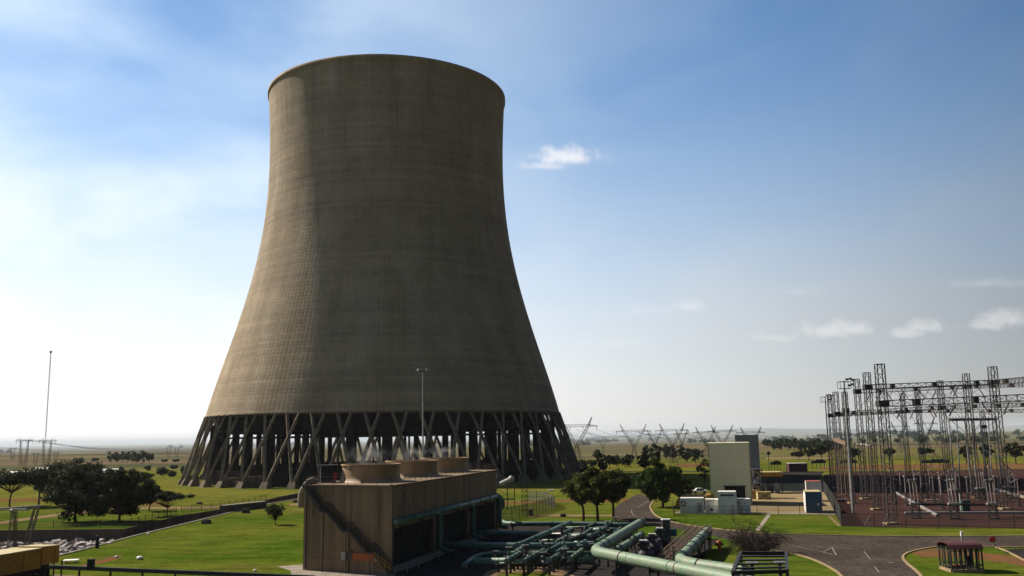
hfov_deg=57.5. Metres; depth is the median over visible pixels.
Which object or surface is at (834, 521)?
footpath
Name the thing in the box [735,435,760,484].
clad building
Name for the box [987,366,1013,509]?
lattice column
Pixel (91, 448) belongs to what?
power line
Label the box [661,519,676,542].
control cabinet
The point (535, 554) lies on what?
cross pipe
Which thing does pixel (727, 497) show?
container
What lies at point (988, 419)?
bus frame
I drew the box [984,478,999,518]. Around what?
circuit breaker
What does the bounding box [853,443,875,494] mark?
bus frame
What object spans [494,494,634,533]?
pipe
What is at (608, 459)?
tree
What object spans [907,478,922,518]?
circuit breaker
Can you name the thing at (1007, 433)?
hills
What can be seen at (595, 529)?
pipe
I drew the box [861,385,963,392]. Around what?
lattice beam
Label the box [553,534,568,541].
cross pipe
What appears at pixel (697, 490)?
parked car
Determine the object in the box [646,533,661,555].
motor valve
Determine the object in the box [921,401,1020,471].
dropper
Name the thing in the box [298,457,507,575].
fan cooling building
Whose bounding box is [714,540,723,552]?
hydrant
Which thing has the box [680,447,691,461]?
tree
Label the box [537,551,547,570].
gate valve
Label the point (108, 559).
soil patch
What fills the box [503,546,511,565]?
gate valve
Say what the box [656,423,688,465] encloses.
pylon
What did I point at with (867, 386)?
lattice column
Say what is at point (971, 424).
lattice column
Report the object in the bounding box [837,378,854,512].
floodlight mast
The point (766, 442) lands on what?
tree
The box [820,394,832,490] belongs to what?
floodlight mast
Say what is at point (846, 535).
kerb
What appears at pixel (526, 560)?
cross pipe
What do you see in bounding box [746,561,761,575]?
gate valve
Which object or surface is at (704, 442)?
pylon
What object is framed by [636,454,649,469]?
tree
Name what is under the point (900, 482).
post insulator
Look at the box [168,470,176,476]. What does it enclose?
bush
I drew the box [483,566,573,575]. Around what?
soil patch
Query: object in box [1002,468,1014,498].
circuit breaker
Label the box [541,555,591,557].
pipe
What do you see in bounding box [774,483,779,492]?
machine
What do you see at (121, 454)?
tree
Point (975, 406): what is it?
lattice beam
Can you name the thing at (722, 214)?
sky
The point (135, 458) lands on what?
tree
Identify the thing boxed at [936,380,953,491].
lattice column
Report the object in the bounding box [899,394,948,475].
dropper
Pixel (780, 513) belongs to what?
footpath
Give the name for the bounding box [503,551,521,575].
cross pipe
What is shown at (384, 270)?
cooling tower
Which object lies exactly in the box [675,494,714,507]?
soil patch
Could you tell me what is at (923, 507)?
cable duct
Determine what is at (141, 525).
canal edge
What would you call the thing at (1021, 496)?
cable duct
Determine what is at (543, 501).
fence
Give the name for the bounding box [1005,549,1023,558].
driveway
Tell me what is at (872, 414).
lattice beam
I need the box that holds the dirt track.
[0,506,219,523]
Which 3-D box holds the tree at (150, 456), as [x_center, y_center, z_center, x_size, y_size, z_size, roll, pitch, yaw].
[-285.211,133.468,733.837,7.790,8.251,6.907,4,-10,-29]
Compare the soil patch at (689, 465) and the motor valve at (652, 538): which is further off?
the soil patch at (689, 465)
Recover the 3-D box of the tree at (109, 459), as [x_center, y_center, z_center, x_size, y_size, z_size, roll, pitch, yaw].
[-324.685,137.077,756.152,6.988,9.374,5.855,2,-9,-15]
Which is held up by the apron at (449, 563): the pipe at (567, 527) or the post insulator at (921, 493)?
the pipe at (567, 527)
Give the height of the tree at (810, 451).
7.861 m
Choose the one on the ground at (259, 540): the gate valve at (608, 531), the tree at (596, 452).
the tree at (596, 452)
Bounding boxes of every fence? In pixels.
[10,507,176,527]
[181,495,266,512]
[502,491,554,519]
[672,501,828,515]
[821,477,841,523]
[840,512,1014,528]
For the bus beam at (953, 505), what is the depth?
175.21 m
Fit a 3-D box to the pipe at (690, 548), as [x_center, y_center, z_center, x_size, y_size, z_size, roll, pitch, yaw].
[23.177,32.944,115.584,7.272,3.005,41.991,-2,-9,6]
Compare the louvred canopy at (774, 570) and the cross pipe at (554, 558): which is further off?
the cross pipe at (554, 558)
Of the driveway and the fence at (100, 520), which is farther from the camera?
the fence at (100, 520)
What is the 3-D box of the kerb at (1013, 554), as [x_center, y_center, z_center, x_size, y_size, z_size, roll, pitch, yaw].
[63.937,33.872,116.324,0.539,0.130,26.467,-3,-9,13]
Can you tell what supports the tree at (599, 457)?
on the ground at (259, 540)
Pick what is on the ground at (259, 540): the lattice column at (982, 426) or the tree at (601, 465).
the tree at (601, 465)
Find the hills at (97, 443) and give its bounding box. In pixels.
[0,428,903,445]
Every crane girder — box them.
[0,547,42,575]
[18,544,60,564]
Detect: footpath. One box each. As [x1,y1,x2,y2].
[675,511,835,514]
[756,514,770,530]
[829,516,840,525]
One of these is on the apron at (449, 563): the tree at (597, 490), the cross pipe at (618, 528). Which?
the cross pipe at (618, 528)
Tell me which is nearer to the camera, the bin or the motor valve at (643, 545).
the bin
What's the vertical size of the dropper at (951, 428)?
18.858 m
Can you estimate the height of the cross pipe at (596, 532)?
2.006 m
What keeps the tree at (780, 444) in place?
on the dry field
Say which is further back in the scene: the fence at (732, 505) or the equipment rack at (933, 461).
the equipment rack at (933, 461)
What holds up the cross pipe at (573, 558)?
on the apron at (449, 563)
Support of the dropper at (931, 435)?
hanging from the lattice beam at (974, 399)
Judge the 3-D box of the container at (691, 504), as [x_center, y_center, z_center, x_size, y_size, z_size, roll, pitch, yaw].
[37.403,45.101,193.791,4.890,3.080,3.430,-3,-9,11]
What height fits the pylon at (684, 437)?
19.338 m
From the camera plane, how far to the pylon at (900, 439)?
662.42 m
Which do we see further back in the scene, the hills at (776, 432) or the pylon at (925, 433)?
the hills at (776, 432)
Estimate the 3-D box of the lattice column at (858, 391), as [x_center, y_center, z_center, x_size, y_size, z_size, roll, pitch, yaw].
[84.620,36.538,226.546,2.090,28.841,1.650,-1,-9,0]
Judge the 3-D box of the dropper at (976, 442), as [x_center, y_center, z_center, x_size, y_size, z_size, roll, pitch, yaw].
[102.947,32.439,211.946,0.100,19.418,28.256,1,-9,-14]
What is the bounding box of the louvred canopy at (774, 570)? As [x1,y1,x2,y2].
[731,551,788,575]
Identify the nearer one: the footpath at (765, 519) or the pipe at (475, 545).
the pipe at (475, 545)
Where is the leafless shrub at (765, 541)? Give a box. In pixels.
[715,518,795,555]
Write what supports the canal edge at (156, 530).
on the ground at (259, 540)
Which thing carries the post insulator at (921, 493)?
on the gravel yard at (862, 507)
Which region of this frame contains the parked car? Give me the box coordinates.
[692,488,707,493]
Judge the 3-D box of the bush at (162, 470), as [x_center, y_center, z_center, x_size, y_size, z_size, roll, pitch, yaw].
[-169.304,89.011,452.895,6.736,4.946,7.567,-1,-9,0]
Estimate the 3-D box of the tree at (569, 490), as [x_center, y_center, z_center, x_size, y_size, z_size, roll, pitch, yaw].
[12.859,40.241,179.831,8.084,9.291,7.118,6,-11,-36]
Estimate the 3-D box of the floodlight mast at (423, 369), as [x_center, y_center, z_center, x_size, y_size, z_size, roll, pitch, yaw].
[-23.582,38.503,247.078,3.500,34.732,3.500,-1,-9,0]
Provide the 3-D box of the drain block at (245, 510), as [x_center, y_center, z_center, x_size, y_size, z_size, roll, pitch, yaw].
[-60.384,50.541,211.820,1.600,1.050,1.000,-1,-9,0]
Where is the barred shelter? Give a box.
[936,541,984,572]
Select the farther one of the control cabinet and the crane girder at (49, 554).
the control cabinet
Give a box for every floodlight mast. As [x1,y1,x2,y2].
[416,368,429,457]
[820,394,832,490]
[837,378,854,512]
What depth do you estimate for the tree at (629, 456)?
537.58 m
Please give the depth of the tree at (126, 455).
745.19 m
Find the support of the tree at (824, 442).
on the dry field
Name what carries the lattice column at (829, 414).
on the gravel yard at (862, 507)
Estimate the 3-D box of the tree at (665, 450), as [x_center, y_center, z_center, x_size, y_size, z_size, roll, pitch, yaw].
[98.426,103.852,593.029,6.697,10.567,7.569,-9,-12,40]
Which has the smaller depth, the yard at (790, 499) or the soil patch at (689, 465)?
the yard at (790, 499)
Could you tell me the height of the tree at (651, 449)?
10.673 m
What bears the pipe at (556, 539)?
on the apron at (449, 563)
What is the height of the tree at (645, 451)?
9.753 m
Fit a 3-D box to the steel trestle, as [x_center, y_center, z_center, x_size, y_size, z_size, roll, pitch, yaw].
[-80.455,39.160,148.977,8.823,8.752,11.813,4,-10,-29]
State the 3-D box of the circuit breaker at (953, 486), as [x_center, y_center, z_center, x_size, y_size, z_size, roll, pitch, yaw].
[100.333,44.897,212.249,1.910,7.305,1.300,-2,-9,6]
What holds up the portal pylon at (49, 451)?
on the ground at (259, 540)
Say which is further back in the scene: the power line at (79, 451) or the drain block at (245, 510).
the power line at (79, 451)
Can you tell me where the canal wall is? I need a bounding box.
[0,494,297,541]
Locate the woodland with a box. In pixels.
[0,429,1023,452]
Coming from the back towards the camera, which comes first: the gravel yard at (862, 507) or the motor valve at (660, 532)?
the gravel yard at (862, 507)
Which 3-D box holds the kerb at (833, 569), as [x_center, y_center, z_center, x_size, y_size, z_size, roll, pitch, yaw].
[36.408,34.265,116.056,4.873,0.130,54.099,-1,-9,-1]
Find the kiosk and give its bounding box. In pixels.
[959,500,969,510]
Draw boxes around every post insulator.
[894,470,902,495]
[903,475,909,505]
[913,469,917,493]
[913,472,923,498]
[924,474,929,498]
[927,470,933,492]
[931,477,937,502]
[937,472,942,494]
[938,477,945,509]
[957,474,963,499]
[965,477,971,503]
[968,468,973,492]
[982,473,988,498]
[987,466,992,491]
[992,476,997,502]
[1010,479,1021,506]
[1011,474,1016,497]
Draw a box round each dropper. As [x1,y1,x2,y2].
[872,394,957,472]
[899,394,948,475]
[904,395,904,474]
[913,406,938,468]
[913,406,953,466]
[915,388,1012,470]
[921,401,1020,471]
[929,399,1016,476]
[930,388,952,463]
[934,388,968,466]
[940,394,1006,466]
[940,403,992,477]
[954,391,982,470]
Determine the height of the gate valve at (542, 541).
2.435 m
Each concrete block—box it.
[226,477,239,486]
[243,476,262,487]
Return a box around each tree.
[0,466,66,504]
[0,472,40,506]
[30,457,101,492]
[39,461,108,521]
[74,461,116,498]
[83,468,158,521]
[107,452,113,462]
[109,452,120,460]
[118,451,124,462]
[122,452,131,460]
[130,451,140,461]
[139,450,147,462]
[140,484,163,510]
[145,453,153,462]
[148,490,195,515]
[263,503,285,524]
[560,472,592,520]
[574,466,616,521]
[592,449,601,463]
[596,454,605,461]
[597,460,607,471]
[603,468,632,518]
[604,455,614,468]
[612,454,619,464]
[625,453,634,459]
[635,457,683,506]
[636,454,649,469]
[641,445,648,456]
[646,443,654,456]
[653,444,663,457]
[661,444,669,459]
[668,445,678,462]
[675,475,693,496]
[676,444,683,456]
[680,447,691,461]
[689,448,700,462]
[696,450,708,482]
[761,438,770,445]
[768,440,778,449]
[775,439,784,449]
[782,438,791,449]
[788,438,798,450]
[792,451,803,456]
[795,438,806,450]
[798,447,817,459]
[806,438,811,447]
[811,438,820,448]
[815,444,829,458]
[819,439,832,449]
[846,447,860,456]
[882,448,895,455]
[917,447,934,454]
[959,445,973,462]
[979,444,994,457]
[1002,442,1023,463]
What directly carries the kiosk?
on the gravel yard at (862, 507)
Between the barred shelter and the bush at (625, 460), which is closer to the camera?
the barred shelter
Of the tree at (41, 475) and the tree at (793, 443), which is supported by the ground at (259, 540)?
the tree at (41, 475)
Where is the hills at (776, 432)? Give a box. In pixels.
[581,425,1023,438]
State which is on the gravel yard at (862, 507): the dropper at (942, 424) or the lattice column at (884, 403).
the lattice column at (884, 403)
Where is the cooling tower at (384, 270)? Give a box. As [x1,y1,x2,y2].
[177,54,580,488]
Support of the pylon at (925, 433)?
on the dry field
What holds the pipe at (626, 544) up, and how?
on the apron at (449, 563)
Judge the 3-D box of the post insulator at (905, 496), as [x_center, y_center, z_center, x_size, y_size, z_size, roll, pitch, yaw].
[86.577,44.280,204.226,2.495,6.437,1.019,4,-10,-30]
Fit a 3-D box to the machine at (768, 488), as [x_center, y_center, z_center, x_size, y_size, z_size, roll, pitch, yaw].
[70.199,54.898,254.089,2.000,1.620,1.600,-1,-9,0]
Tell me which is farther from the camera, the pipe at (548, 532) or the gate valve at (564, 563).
the pipe at (548, 532)
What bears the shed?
on the service road at (794, 477)
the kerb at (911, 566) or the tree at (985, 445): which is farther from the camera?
the tree at (985, 445)
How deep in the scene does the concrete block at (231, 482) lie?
331.01 m
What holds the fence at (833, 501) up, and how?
on the yard at (790, 499)
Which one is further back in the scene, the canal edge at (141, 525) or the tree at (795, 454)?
the tree at (795, 454)
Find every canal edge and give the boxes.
[0,493,297,531]
[59,498,297,555]
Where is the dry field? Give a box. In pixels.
[760,447,1023,454]
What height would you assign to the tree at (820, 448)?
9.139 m
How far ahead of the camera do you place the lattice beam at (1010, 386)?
208.05 m
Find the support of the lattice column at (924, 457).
on the gravel yard at (862, 507)
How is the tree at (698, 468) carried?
on the ground at (259, 540)
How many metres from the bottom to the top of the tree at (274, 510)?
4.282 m
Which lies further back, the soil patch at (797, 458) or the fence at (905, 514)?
the soil patch at (797, 458)
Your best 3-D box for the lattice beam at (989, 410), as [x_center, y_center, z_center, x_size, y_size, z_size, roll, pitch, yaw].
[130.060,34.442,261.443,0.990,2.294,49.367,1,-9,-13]
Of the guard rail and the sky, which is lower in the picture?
the guard rail
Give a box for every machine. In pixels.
[766,486,773,492]
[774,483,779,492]
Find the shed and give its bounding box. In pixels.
[786,463,807,471]
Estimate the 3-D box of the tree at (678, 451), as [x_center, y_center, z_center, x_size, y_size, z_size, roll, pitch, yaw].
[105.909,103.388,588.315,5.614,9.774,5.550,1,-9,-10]
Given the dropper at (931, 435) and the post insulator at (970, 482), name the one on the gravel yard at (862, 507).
the post insulator at (970, 482)
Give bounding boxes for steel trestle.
[0,505,41,547]
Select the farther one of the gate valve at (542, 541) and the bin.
the gate valve at (542, 541)
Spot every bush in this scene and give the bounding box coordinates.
[0,468,18,473]
[155,467,170,475]
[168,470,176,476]
[578,459,587,467]
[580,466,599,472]
[587,459,596,465]
[617,456,632,466]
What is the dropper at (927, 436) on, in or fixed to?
hanging from the lattice beam at (974, 399)
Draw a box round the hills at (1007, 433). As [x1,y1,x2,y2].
[720,431,1023,442]
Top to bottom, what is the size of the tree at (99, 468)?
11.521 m
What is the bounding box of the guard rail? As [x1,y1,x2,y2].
[47,559,314,575]
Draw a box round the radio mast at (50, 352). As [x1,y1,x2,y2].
[44,351,51,448]
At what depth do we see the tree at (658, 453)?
549.67 m
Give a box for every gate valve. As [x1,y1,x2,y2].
[493,550,499,567]
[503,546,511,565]
[519,544,529,557]
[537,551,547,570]
[540,540,546,549]
[542,543,553,557]
[561,548,568,568]
[595,527,603,539]
[604,521,613,533]
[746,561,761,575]
[770,561,790,575]
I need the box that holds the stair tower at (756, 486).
[751,468,762,490]
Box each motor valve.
[633,540,653,556]
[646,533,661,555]
[654,527,668,548]
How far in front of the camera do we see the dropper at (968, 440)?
174.57 m
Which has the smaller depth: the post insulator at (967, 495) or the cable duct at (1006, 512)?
the cable duct at (1006, 512)
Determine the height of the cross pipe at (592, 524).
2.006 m
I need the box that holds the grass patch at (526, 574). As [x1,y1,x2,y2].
[497,572,553,575]
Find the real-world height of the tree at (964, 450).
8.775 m
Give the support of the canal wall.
on the canal bed
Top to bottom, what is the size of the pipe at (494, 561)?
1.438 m
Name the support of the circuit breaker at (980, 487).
on the gravel yard at (862, 507)
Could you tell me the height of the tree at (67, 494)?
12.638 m
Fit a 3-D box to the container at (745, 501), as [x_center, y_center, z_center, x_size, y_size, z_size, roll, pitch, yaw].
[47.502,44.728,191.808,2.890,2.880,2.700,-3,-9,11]
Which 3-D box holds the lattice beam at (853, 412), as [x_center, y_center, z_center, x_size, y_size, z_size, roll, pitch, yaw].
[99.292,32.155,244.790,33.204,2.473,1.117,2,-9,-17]
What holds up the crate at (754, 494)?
on the yard at (790, 499)
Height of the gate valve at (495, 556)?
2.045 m
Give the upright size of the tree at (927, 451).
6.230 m
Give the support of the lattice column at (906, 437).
on the gravel yard at (862, 507)
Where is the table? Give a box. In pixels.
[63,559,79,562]
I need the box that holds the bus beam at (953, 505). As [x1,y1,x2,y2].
[914,503,992,505]
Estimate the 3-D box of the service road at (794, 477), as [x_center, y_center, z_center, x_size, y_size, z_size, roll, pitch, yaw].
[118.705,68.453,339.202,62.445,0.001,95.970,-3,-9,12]
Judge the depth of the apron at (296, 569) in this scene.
114.73 m
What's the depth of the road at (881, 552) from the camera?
134.10 m
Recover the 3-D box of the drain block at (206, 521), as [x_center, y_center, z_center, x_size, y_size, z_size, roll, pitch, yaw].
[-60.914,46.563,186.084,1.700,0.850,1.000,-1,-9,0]
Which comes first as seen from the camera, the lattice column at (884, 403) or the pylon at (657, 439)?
the lattice column at (884, 403)
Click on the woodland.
(961, 436)
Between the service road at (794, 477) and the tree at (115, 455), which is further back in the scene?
the tree at (115, 455)
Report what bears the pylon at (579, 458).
on the ground at (259, 540)
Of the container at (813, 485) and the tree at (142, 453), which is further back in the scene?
the tree at (142, 453)
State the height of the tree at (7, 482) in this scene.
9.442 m
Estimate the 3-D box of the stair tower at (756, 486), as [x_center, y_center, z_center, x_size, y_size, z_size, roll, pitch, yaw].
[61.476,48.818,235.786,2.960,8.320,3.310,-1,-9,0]
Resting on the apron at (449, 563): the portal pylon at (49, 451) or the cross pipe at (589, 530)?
the cross pipe at (589, 530)
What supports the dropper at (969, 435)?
hanging from the lattice beam at (913, 389)
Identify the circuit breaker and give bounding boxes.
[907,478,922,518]
[946,478,960,518]
[947,469,958,501]
[974,468,985,499]
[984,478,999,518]
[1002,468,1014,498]
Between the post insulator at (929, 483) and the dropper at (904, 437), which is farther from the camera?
the post insulator at (929, 483)
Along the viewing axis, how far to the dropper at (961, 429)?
206.97 m
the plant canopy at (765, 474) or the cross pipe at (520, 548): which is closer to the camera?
the cross pipe at (520, 548)
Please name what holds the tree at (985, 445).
on the ground at (259, 540)
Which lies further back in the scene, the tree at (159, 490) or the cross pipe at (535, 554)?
the tree at (159, 490)
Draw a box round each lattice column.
[827,396,839,488]
[832,392,847,495]
[841,392,856,503]
[853,379,870,498]
[862,372,883,509]
[874,364,900,524]
[900,393,913,482]
[914,391,928,483]
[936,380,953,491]
[962,373,981,497]
[979,410,990,478]
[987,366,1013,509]
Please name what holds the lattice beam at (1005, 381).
on the lattice column at (990, 382)
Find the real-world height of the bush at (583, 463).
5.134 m
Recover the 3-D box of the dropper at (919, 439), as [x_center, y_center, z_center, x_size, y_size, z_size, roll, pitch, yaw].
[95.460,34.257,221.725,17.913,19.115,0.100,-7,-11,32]
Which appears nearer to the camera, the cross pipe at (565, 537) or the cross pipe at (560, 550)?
the cross pipe at (560, 550)
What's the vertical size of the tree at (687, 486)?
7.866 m
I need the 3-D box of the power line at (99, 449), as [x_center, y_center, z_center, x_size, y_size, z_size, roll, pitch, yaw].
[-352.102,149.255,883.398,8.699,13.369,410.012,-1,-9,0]
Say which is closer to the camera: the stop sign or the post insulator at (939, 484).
the stop sign
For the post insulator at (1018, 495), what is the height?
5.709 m
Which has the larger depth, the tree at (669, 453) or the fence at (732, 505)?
the tree at (669, 453)
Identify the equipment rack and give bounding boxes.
[770,461,780,469]
[810,459,825,468]
[920,459,949,468]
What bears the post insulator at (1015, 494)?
on the gravel yard at (862, 507)
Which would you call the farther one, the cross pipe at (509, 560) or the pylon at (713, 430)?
the pylon at (713, 430)
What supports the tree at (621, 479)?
on the ground at (259, 540)
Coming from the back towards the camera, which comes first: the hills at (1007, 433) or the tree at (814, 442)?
the hills at (1007, 433)
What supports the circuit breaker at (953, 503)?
on the gravel yard at (862, 507)
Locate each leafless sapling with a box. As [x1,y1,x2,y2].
[673,512,701,537]
[713,497,749,534]
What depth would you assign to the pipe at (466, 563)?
122.83 m
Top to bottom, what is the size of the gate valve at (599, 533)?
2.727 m
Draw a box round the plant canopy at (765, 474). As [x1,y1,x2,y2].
[752,471,782,492]
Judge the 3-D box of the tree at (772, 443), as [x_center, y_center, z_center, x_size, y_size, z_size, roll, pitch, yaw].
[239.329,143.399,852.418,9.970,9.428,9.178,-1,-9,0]
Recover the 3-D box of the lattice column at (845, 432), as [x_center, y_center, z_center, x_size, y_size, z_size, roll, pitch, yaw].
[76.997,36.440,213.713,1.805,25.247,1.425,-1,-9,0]
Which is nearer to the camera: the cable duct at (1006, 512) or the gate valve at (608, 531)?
the gate valve at (608, 531)
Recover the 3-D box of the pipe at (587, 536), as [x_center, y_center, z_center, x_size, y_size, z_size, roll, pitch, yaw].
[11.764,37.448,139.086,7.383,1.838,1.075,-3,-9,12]
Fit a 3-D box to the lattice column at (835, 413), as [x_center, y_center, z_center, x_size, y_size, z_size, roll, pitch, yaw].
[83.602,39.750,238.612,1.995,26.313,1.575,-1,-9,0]
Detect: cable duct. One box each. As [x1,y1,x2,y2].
[896,492,938,515]
[905,511,1023,513]
[994,488,1023,497]
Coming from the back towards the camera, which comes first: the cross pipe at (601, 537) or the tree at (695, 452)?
the tree at (695, 452)
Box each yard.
[751,483,834,512]
[823,469,1023,527]
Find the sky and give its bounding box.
[0,0,1023,442]
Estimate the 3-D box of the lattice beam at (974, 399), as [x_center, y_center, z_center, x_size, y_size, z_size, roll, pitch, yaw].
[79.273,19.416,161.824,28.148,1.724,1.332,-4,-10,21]
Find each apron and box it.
[278,564,398,575]
[395,526,718,575]
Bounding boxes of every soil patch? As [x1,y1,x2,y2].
[0,498,164,505]
[82,555,121,565]
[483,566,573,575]
[505,499,627,504]
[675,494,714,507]
[676,463,705,466]
[766,457,830,458]
[818,463,1023,469]
[913,548,1023,565]
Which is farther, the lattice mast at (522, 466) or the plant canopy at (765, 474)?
the plant canopy at (765, 474)
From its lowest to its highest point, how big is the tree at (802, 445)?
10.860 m
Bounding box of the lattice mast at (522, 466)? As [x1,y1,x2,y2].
[520,451,527,503]
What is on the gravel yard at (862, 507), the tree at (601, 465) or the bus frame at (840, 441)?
the bus frame at (840, 441)
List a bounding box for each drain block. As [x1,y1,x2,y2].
[201,519,211,523]
[242,508,249,512]
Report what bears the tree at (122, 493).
on the ground at (259, 540)
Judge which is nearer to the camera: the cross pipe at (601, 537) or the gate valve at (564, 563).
the gate valve at (564, 563)
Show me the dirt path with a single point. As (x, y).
(566, 515)
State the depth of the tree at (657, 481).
209.10 m
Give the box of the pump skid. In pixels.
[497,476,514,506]
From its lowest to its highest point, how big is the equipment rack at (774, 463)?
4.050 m
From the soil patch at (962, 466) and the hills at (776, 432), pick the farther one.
the hills at (776, 432)
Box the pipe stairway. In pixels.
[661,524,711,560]
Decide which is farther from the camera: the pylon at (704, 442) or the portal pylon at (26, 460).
the portal pylon at (26, 460)
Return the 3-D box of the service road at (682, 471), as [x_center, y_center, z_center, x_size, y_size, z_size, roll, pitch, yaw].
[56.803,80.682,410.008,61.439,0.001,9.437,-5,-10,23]
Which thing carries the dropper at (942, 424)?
hanging from the lattice beam at (935, 384)
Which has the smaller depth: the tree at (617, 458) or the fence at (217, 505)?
the fence at (217, 505)
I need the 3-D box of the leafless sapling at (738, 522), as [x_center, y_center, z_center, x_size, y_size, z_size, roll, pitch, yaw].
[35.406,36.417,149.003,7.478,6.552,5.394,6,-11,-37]
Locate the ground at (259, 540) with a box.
[0,436,1023,575]
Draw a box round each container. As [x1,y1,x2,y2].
[680,497,703,512]
[705,498,718,512]
[718,491,736,513]
[737,498,750,512]
[803,490,822,512]
[805,480,822,500]
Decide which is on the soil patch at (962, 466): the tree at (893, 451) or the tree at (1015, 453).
the tree at (1015, 453)
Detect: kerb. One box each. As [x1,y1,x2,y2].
[649,500,1023,536]
[771,549,842,575]
[902,546,1023,575]
[995,547,1023,560]
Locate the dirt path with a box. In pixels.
[529,515,611,516]
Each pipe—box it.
[436,541,595,554]
[460,550,592,569]
[470,530,538,541]
[471,557,594,568]
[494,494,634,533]
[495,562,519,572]
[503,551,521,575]
[508,546,523,568]
[514,520,571,549]
[520,548,544,575]
[529,549,542,571]
[538,539,594,541]
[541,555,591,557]
[544,540,565,556]
[546,553,561,574]
[551,532,625,538]
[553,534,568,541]
[553,545,566,566]
[560,526,574,535]
[564,526,636,531]
[566,532,586,541]
[567,547,584,573]
[568,533,610,539]
[574,539,586,550]
[579,527,592,540]
[584,522,595,529]
[585,527,626,538]
[590,527,605,540]
[591,518,750,575]
[594,534,606,541]
[611,526,621,546]
[614,538,633,551]
[674,526,750,574]
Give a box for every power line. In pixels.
[9,447,175,451]
[23,439,204,451]
[31,439,182,451]
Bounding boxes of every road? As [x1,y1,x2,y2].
[614,494,1023,575]
[623,471,703,471]
[761,471,880,483]
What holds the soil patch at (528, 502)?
on the ground at (259, 540)
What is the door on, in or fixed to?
in the container at (691, 504)
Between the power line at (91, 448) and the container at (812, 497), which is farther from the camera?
the power line at (91, 448)
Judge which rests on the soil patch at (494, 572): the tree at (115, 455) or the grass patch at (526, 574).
the grass patch at (526, 574)
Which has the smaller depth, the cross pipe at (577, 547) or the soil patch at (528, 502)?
the cross pipe at (577, 547)
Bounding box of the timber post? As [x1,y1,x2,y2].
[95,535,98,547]
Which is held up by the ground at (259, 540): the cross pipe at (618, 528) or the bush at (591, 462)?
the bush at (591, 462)
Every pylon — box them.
[16,438,32,464]
[39,440,55,464]
[564,417,596,467]
[615,425,650,466]
[647,430,663,456]
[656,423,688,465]
[675,429,689,456]
[693,426,719,460]
[707,425,736,441]
[737,427,764,434]
[890,421,906,452]
[914,419,937,448]
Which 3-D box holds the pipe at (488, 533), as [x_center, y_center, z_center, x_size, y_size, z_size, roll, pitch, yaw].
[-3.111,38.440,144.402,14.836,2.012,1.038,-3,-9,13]
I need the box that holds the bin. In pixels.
[968,556,971,568]
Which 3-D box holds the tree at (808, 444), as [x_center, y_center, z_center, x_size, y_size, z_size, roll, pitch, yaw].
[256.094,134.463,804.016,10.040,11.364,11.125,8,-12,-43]
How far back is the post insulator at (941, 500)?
192.70 m
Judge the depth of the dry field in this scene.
735.89 m
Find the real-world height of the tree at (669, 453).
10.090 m
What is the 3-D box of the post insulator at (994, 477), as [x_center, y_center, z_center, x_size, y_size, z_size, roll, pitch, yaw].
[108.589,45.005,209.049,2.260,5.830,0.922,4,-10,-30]
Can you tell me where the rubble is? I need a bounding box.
[0,537,120,553]
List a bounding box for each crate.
[752,490,759,498]
[756,491,770,498]
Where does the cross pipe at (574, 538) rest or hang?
on the apron at (449, 563)
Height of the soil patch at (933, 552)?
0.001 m
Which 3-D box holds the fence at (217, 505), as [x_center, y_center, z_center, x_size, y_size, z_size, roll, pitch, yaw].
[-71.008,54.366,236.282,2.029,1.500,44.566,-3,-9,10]
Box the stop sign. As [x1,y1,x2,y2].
[989,536,998,550]
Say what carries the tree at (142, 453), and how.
on the ground at (259, 540)
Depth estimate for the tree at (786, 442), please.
839.82 m
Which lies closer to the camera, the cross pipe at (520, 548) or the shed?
the cross pipe at (520, 548)
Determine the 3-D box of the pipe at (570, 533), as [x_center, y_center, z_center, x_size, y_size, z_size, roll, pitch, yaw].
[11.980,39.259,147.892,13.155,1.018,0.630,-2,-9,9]
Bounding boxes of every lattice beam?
[836,410,902,416]
[841,406,940,415]
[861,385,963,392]
[873,380,989,389]
[887,394,1023,406]
[919,409,1023,412]
[942,403,1023,408]
[966,383,1023,388]
[993,377,1023,384]
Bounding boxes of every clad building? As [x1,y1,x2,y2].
[708,442,752,503]
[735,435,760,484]
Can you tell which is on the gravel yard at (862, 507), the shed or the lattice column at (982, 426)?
the lattice column at (982, 426)
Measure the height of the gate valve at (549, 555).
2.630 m
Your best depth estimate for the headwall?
220.15 m
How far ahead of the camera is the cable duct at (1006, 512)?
180.67 m
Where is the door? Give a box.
[697,503,701,512]
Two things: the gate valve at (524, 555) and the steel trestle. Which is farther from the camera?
the steel trestle
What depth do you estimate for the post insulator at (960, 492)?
215.00 m
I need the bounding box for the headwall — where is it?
[219,501,266,512]
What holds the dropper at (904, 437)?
attached to the post insulator at (905, 496)
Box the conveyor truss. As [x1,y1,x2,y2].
[2,564,48,575]
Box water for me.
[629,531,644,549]
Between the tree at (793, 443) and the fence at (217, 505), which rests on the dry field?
the tree at (793, 443)
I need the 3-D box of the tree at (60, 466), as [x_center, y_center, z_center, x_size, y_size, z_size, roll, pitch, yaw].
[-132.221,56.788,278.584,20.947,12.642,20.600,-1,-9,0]
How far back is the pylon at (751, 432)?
524.62 m
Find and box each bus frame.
[833,438,850,501]
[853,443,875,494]
[948,416,1001,476]

